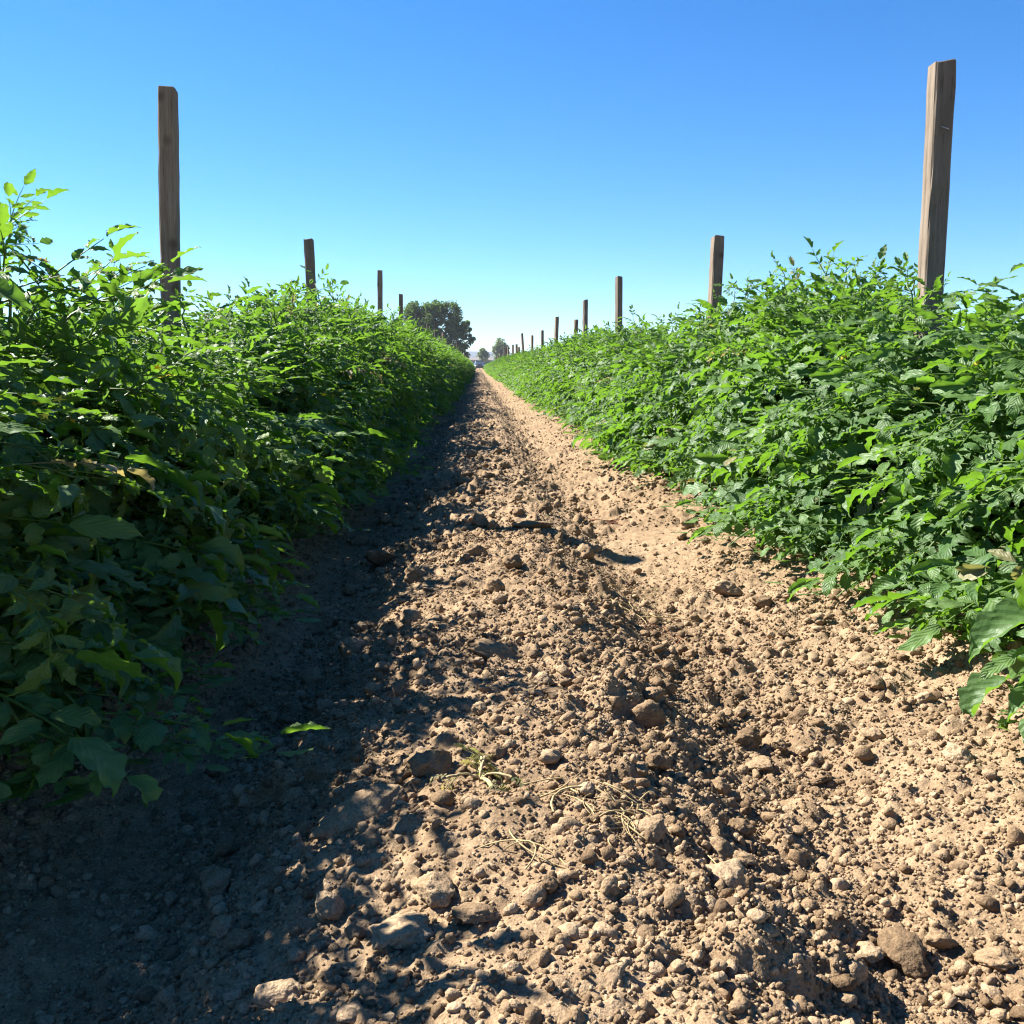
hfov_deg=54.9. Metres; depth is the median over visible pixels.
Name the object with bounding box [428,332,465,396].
tomato plant
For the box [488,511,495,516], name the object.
soil clod
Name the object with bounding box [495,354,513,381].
tomato plant
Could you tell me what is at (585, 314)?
wooden stake
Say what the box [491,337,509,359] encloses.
tree
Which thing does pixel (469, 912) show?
soil clod
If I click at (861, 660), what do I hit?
soil clod
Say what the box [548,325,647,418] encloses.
tomato plant
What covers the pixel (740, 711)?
soil clod
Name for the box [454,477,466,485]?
soil clod
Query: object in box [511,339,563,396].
tomato plant
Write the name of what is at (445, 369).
tomato plant
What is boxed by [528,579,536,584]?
soil clod
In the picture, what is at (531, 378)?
tomato plant
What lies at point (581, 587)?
soil clod
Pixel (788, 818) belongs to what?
soil clod
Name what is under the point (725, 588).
soil clod
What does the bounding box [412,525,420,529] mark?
soil clod
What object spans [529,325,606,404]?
tomato plant
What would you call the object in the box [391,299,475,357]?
oak tree
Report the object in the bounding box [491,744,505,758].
soil clod
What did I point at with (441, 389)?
tomato plant
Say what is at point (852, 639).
soil clod
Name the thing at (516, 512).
soil clod
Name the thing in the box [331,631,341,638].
soil clod
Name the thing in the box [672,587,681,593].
soil clod
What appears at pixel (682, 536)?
soil clod
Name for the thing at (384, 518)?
soil clod
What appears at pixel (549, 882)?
soil clod
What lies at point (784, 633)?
soil clod
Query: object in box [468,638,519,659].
soil clod
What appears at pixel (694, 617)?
soil clod
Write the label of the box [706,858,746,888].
soil clod
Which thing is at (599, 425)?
tomato plant
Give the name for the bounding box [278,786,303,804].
soil clod
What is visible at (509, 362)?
tomato plant
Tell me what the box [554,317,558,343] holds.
wooden stake
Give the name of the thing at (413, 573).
soil clod
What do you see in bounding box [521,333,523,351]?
wooden stake
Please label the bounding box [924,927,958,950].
soil clod
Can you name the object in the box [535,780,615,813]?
dry stalk
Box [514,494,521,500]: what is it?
soil clod
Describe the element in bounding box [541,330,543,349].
wooden stake
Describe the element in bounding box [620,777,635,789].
soil clod
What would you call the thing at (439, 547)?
soil clod
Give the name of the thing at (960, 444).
tomato plant
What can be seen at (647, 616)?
dry grass tuft
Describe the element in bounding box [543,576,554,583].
soil clod
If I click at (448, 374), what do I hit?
tomato plant
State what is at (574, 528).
soil clod
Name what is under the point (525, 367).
tomato plant
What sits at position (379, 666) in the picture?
soil clod
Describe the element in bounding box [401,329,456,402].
tomato plant
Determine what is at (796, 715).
soil clod
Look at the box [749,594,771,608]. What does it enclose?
soil clod
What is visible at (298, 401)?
tomato plant
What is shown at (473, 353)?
distant hills
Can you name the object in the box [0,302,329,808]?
tomato plant
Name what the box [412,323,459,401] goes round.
tomato plant
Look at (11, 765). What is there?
soil clod
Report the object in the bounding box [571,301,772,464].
tomato plant
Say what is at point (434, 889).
soil clod
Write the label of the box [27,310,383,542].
tomato plant
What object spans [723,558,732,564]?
soil clod
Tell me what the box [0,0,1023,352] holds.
sky
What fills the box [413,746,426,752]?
soil clod
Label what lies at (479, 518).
soil clod
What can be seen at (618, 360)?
tomato plant
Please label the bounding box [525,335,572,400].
tomato plant
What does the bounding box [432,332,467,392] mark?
tomato plant
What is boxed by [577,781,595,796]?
soil clod
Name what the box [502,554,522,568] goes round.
soil clod
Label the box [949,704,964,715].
soil clod
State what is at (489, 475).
soil clod
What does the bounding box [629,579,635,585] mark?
soil clod
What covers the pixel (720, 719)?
soil clod
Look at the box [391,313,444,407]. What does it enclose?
tomato plant
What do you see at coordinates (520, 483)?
soil clod
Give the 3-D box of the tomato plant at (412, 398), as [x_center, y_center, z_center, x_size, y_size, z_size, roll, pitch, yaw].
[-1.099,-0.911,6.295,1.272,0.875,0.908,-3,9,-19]
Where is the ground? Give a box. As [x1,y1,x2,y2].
[0,368,1023,1023]
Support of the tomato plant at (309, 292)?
on the ground
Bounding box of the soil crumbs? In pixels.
[0,378,1023,1023]
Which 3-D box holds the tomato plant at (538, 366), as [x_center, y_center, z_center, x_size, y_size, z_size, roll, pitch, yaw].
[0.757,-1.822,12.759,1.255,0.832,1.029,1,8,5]
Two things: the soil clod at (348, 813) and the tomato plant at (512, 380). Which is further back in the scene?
the tomato plant at (512, 380)
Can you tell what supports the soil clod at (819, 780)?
on the ground
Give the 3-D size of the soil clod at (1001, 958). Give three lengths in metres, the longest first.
0.037 x 0.036 x 0.018 m
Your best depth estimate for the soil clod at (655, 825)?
0.90 m
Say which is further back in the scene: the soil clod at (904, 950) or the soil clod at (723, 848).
the soil clod at (723, 848)
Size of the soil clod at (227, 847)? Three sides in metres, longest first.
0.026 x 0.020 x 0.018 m
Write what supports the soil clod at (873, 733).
on the ground
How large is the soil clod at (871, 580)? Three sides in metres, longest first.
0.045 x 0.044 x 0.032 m
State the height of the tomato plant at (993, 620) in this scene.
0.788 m
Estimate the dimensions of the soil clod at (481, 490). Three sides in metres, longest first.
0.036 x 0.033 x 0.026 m
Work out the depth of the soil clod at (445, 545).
2.50 m
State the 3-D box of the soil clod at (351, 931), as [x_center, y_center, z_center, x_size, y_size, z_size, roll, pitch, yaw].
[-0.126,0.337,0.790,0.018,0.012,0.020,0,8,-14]
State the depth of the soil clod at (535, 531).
2.56 m
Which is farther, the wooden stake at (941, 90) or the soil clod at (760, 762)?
the wooden stake at (941, 90)
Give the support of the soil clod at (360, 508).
on the ground
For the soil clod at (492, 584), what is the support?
on the ground
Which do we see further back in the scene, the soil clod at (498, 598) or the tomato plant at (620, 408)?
the tomato plant at (620, 408)
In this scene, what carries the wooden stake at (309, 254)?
on the ground
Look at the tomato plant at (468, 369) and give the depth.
33.65 m
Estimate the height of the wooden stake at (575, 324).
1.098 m
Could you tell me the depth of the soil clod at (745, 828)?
1.01 m
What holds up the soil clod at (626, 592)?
on the ground
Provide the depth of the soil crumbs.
1.03 m
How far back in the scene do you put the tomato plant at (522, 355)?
17.97 m
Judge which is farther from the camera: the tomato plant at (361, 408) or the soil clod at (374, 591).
the tomato plant at (361, 408)
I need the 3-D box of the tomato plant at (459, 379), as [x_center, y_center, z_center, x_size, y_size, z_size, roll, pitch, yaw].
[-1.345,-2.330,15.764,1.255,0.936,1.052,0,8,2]
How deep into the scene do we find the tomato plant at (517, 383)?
16.39 m
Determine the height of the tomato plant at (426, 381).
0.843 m
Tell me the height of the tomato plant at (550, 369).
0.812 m
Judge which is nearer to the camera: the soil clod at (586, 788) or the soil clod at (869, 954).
the soil clod at (869, 954)
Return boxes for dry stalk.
[476,829,568,869]
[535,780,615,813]
[590,517,627,527]
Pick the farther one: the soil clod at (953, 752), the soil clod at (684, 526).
the soil clod at (684, 526)
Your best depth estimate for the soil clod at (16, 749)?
1.21 m
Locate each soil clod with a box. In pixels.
[4,756,26,769]
[13,747,18,752]
[25,810,42,824]
[149,668,165,674]
[166,706,176,712]
[182,643,192,651]
[200,864,215,880]
[201,866,231,899]
[207,895,224,911]
[207,915,235,938]
[214,837,239,856]
[222,927,253,951]
[244,812,258,825]
[253,978,302,1008]
[262,736,284,750]
[267,595,275,600]
[271,673,280,679]
[275,758,287,762]
[277,715,296,724]
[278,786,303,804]
[300,667,325,685]
[305,703,313,710]
[308,783,405,839]
[315,698,333,715]
[315,890,346,920]
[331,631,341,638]
[332,618,341,625]
[338,636,366,656]
[342,584,357,595]
[344,924,366,940]
[349,535,368,545]
[352,622,366,630]
[355,505,363,510]
[363,682,381,695]
[364,550,396,567]
[368,911,434,950]
[369,588,377,594]
[371,538,386,546]
[375,567,384,573]
[375,661,391,672]
[378,513,390,523]
[399,608,420,625]
[404,565,424,583]
[406,748,453,778]
[410,870,455,907]
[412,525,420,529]
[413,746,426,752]
[423,489,436,500]
[427,556,436,562]
[430,535,440,541]
[436,544,444,550]
[438,542,448,548]
[449,488,458,494]
[451,902,495,923]
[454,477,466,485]
[461,471,474,477]
[465,543,487,555]
[466,450,476,457]
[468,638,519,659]
[470,495,478,502]
[471,701,486,714]
[472,512,488,527]
[473,657,483,664]
[477,487,484,493]
[484,577,505,592]
[485,472,494,478]
[486,520,498,529]
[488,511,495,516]
[491,592,507,604]
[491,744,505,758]
[492,447,502,453]
[493,532,502,538]
[500,461,509,468]
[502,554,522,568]
[504,539,511,545]
[512,508,523,516]
[513,480,524,486]
[513,520,553,528]
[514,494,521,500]
[514,570,523,574]
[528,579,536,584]
[533,528,541,533]
[533,671,554,686]
[538,502,552,512]
[539,749,561,763]
[540,686,568,694]
[542,875,557,893]
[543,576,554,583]
[548,492,558,496]
[554,532,562,542]
[561,586,575,598]
[566,523,581,534]
[568,495,578,501]
[571,549,580,556]
[574,583,586,591]
[577,543,594,558]
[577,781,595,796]
[592,544,601,552]
[598,742,611,752]
[600,493,608,500]
[600,651,613,660]
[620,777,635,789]
[621,590,631,595]
[628,699,666,728]
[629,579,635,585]
[632,567,641,573]
[633,814,667,842]
[635,761,649,777]
[639,630,649,636]
[643,687,666,701]
[645,752,671,770]
[646,503,653,508]
[659,479,668,485]
[664,604,674,611]
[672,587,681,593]
[676,533,687,539]
[676,644,688,654]
[680,516,694,529]
[685,650,695,656]
[686,827,703,836]
[688,613,699,620]
[701,536,710,544]
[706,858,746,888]
[707,836,734,858]
[711,580,742,595]
[711,776,731,795]
[714,713,727,727]
[720,707,734,717]
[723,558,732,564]
[727,818,756,837]
[733,850,758,865]
[734,727,762,747]
[735,706,747,716]
[745,755,772,770]
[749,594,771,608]
[766,873,782,888]
[767,630,775,638]
[771,737,786,750]
[772,726,786,733]
[777,629,790,637]
[780,813,794,825]
[781,593,793,599]
[787,706,808,724]
[795,746,809,755]
[808,751,824,763]
[808,776,831,785]
[814,617,825,625]
[848,651,873,670]
[849,635,860,642]
[855,945,883,962]
[856,625,866,632]
[860,727,885,740]
[864,674,884,688]
[867,573,877,585]
[877,926,934,978]
[896,627,913,640]
[914,691,935,704]
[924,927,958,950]
[942,742,973,765]
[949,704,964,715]
[970,798,985,806]
[973,945,1019,972]
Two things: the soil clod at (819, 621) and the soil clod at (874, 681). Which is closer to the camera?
the soil clod at (874, 681)
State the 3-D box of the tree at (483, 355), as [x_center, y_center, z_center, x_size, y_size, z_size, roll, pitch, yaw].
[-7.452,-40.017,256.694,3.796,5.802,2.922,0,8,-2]
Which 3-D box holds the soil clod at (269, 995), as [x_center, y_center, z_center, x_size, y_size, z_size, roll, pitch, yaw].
[-0.171,0.355,0.724,0.038,0.016,0.032,18,32,34]
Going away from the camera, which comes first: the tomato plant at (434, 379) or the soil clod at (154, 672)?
the soil clod at (154, 672)
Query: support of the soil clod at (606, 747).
on the ground
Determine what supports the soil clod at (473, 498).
on the ground
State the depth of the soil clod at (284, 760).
1.27 m
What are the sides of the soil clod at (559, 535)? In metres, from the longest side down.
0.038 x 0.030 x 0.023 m
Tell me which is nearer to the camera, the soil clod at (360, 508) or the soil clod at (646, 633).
the soil clod at (646, 633)
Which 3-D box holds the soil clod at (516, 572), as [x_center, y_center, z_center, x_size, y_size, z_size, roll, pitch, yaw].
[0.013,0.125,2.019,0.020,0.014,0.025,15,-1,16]
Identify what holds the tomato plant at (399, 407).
on the ground
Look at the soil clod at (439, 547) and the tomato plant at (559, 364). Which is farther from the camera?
the tomato plant at (559, 364)
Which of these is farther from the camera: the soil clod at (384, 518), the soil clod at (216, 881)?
the soil clod at (384, 518)
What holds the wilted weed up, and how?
on the ground
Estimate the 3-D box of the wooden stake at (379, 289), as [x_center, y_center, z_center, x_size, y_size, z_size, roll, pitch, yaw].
[-1.298,-1.645,9.703,0.056,1.432,0.053,0,8,-8]
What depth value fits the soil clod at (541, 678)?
1.33 m
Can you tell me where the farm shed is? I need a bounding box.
[468,357,492,364]
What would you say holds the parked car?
on the ground
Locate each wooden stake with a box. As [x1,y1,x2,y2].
[158,85,180,358]
[303,238,315,315]
[377,270,382,323]
[399,294,402,324]
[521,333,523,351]
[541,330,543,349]
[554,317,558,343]
[573,319,577,335]
[582,299,587,336]
[615,276,622,340]
[707,235,723,328]
[913,59,955,391]
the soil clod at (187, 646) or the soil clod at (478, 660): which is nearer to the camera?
the soil clod at (478, 660)
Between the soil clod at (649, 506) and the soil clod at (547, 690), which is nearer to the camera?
the soil clod at (547, 690)
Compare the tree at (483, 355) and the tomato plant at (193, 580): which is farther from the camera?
the tree at (483, 355)
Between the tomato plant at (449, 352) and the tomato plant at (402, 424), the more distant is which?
the tomato plant at (449, 352)
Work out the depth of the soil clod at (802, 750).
1.29 m
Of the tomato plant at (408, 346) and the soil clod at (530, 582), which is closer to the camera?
the soil clod at (530, 582)
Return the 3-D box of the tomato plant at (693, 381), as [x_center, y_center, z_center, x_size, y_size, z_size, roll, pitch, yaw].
[0.985,-0.514,3.820,1.213,0.827,1.013,-3,9,-17]
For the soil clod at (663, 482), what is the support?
on the ground
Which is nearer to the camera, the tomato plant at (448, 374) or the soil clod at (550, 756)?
the soil clod at (550, 756)
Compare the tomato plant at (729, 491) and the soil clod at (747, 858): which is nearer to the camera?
the soil clod at (747, 858)
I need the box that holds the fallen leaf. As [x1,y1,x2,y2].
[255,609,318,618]
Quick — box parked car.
[474,361,484,368]
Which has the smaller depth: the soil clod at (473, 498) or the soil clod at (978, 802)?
the soil clod at (978, 802)
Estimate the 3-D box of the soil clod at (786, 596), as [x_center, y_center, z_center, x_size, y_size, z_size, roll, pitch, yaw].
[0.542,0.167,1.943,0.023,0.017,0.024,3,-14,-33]
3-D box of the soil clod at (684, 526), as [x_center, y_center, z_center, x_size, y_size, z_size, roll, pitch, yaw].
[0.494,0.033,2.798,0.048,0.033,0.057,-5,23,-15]
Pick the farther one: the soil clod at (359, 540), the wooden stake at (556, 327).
the wooden stake at (556, 327)
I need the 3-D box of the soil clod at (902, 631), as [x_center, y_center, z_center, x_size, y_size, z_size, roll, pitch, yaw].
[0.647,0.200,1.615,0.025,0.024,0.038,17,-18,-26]
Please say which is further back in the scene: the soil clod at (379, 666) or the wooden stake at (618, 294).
the wooden stake at (618, 294)
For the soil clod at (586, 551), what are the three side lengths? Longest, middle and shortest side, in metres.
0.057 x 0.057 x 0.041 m
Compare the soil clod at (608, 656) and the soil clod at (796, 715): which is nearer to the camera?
the soil clod at (796, 715)
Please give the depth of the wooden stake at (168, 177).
3.08 m
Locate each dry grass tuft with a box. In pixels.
[518,771,716,863]
[585,586,695,624]
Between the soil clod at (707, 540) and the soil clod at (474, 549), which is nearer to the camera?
the soil clod at (474, 549)
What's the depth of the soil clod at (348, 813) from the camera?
0.99 m
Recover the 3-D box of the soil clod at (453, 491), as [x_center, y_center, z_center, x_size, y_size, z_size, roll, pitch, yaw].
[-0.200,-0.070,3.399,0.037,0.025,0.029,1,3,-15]
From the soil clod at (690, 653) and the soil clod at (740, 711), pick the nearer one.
the soil clod at (740, 711)
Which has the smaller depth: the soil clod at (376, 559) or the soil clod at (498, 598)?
the soil clod at (498, 598)
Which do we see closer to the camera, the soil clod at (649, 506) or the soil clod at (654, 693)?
the soil clod at (654, 693)
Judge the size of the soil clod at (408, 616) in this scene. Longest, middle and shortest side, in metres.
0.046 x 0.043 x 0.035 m
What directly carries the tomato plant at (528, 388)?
on the ground
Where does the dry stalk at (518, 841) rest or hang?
on the ground
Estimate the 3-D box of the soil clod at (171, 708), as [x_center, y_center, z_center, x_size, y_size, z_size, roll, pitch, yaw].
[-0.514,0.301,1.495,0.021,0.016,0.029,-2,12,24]
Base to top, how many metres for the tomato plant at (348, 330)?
0.905 m
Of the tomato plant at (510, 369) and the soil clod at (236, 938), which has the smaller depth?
the soil clod at (236, 938)
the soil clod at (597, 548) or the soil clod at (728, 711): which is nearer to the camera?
the soil clod at (728, 711)
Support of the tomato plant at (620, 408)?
on the ground
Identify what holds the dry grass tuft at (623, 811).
on the ground
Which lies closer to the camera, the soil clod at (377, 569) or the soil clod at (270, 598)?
the soil clod at (270, 598)
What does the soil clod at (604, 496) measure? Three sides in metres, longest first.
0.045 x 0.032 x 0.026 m
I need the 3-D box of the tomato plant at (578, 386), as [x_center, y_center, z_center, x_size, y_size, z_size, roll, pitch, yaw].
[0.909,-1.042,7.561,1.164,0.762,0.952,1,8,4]
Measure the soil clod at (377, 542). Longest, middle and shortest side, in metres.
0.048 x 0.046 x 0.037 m
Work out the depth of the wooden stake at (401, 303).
12.22 m
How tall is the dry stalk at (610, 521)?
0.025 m
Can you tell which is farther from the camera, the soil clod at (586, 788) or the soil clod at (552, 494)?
the soil clod at (552, 494)
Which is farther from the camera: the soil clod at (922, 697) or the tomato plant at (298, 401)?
the tomato plant at (298, 401)
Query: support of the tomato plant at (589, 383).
on the ground
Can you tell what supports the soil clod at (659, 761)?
on the ground
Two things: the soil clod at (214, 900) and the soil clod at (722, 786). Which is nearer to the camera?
the soil clod at (214, 900)
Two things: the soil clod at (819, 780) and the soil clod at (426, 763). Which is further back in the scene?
the soil clod at (819, 780)
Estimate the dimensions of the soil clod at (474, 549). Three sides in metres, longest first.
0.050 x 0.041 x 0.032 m
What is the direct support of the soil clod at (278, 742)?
on the ground
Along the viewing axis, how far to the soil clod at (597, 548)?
2.56 m
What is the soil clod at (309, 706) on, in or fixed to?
on the ground
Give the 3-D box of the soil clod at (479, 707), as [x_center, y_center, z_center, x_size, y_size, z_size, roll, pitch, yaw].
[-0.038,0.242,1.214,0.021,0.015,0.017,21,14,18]
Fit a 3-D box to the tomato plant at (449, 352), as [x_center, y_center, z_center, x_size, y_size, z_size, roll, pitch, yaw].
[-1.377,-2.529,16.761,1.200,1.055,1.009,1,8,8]
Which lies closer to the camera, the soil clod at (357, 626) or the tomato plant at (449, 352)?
the soil clod at (357, 626)
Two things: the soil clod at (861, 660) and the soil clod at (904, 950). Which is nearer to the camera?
the soil clod at (904, 950)
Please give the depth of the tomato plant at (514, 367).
20.57 m
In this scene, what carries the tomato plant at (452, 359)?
on the ground
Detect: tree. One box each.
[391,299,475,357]
[476,347,489,362]
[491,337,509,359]
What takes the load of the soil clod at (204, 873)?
on the ground
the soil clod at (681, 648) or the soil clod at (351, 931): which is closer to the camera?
the soil clod at (351, 931)
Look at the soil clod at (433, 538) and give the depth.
2.63 m
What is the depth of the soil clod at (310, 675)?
1.66 m
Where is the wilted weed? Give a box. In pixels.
[430,743,527,792]
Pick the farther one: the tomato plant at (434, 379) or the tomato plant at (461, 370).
the tomato plant at (461, 370)
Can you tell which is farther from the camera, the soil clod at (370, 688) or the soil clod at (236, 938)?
the soil clod at (370, 688)
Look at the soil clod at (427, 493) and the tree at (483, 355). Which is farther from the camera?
the tree at (483, 355)
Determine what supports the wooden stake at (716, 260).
on the ground
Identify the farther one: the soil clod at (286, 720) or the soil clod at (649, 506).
the soil clod at (649, 506)
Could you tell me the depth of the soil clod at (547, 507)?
2.90 m
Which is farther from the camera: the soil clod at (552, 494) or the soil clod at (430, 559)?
the soil clod at (552, 494)
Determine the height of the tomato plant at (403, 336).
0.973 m
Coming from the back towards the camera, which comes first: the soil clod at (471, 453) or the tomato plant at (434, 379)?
the tomato plant at (434, 379)
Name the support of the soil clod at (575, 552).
on the ground
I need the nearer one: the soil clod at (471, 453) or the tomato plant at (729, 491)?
the tomato plant at (729, 491)
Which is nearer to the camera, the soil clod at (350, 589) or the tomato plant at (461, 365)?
the soil clod at (350, 589)
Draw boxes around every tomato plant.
[0,168,321,712]
[0,256,350,564]
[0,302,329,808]
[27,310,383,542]
[142,284,434,483]
[142,286,400,505]
[181,263,411,462]
[181,278,417,453]
[296,304,437,427]
[301,290,433,448]
[305,285,434,437]
[324,297,434,419]
[355,300,440,426]
[379,309,455,414]
[382,324,441,416]
[390,315,450,410]
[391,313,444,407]
[395,316,451,406]
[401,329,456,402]
[408,323,455,403]
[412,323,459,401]
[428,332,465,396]
[430,347,461,399]
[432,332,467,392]
[432,336,464,389]
[432,342,456,392]
[435,336,463,380]
[439,343,466,391]
[446,347,468,383]
[454,350,473,378]
[454,353,471,383]
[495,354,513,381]
[501,352,523,383]
[501,356,513,380]
[503,353,524,384]
[505,347,534,387]
[506,341,549,388]
[507,352,526,380]
[508,345,545,390]
[508,349,537,387]
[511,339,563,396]
[514,361,532,395]
[515,346,546,388]
[515,347,549,397]
[522,330,590,403]
[522,335,564,399]
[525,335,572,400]
[525,339,568,397]
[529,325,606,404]
[529,325,614,409]
[533,321,626,415]
[537,333,604,402]
[539,337,599,410]
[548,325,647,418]
[555,326,650,419]
[557,319,679,425]
[561,302,700,432]
[563,316,695,434]
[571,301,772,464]
[572,328,701,442]
[583,312,732,453]
[610,270,842,486]
[639,236,961,491]
[655,263,1001,533]
[675,252,1023,571]
[765,263,1023,631]
[849,335,1023,743]
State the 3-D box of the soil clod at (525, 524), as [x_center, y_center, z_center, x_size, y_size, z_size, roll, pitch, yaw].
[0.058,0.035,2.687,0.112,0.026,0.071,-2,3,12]
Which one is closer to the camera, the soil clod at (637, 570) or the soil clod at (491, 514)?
the soil clod at (637, 570)
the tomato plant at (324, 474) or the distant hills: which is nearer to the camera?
the tomato plant at (324, 474)
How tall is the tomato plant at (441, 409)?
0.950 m
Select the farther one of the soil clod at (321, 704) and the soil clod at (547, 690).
the soil clod at (321, 704)
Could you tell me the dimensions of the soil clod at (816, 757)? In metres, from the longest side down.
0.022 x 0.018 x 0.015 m
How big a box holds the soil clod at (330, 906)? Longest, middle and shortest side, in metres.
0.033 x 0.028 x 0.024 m
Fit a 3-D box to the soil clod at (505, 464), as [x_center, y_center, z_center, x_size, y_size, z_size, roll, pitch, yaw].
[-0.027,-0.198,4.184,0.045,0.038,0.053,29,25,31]
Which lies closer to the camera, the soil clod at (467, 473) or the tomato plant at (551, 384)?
the soil clod at (467, 473)
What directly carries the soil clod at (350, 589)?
on the ground
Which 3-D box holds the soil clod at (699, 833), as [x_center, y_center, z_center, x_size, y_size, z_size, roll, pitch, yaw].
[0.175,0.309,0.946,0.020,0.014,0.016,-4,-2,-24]
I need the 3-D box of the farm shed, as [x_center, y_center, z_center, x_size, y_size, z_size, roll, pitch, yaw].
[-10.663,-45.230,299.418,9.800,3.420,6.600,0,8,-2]
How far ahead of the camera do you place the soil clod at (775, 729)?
1.36 m
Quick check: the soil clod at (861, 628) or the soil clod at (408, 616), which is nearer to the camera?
the soil clod at (861, 628)
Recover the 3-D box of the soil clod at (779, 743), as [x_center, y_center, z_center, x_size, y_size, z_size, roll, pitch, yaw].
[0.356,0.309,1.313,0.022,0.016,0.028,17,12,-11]
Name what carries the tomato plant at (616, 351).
on the ground
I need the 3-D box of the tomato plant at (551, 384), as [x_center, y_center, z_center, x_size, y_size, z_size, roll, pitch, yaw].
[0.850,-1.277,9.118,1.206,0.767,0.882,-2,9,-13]
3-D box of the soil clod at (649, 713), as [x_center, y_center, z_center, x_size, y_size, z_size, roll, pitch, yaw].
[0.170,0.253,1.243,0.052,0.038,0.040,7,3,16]
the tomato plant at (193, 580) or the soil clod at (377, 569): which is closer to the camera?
the tomato plant at (193, 580)
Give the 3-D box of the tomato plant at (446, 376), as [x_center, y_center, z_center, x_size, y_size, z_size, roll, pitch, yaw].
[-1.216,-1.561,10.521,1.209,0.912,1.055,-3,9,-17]
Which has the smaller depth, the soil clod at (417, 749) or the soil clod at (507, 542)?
the soil clod at (417, 749)
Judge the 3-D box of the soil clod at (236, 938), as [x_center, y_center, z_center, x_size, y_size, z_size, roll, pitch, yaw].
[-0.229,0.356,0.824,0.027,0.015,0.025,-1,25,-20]
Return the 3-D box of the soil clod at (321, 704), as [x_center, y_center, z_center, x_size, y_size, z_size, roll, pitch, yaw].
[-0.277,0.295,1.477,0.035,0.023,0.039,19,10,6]
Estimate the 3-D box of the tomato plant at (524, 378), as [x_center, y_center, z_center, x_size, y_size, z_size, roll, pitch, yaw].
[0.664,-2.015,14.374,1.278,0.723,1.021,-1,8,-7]
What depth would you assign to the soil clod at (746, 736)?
1.31 m
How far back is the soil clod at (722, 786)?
1.12 m
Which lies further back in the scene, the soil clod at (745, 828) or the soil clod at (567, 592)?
the soil clod at (567, 592)
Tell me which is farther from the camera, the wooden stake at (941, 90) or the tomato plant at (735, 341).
the tomato plant at (735, 341)
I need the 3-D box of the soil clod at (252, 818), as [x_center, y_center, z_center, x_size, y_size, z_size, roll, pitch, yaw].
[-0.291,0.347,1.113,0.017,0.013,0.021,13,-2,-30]
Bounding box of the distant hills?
[463,351,514,360]
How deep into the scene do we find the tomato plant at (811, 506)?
2.15 m
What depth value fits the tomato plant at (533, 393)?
11.07 m
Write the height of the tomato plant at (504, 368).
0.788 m
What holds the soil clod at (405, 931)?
on the ground
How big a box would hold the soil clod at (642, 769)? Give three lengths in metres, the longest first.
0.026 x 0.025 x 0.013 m
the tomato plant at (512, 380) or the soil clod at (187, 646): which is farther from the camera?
the tomato plant at (512, 380)
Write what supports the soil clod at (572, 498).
on the ground
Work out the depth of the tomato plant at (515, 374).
19.07 m
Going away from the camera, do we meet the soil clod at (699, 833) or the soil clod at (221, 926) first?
the soil clod at (221, 926)
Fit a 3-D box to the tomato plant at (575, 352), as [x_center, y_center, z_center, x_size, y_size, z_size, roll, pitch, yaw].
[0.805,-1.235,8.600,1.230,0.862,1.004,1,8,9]
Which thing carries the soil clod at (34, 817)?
on the ground
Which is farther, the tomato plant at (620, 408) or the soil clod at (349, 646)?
the tomato plant at (620, 408)
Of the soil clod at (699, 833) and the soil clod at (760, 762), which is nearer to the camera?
the soil clod at (699, 833)
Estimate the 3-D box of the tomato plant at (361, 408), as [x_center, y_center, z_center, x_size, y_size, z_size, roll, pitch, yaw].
[-0.933,-0.473,3.740,1.290,0.770,0.860,0,8,-1]
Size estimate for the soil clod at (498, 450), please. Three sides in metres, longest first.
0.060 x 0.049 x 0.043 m
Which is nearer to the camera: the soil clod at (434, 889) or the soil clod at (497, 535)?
the soil clod at (434, 889)
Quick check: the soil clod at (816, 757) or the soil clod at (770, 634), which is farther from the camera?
the soil clod at (770, 634)
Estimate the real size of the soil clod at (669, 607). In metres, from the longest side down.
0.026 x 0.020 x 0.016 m
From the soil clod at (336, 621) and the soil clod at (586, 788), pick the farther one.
the soil clod at (336, 621)
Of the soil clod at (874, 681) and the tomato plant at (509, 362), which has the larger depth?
the tomato plant at (509, 362)
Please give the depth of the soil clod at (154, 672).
1.59 m
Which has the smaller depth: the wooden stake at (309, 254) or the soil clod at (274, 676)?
the soil clod at (274, 676)

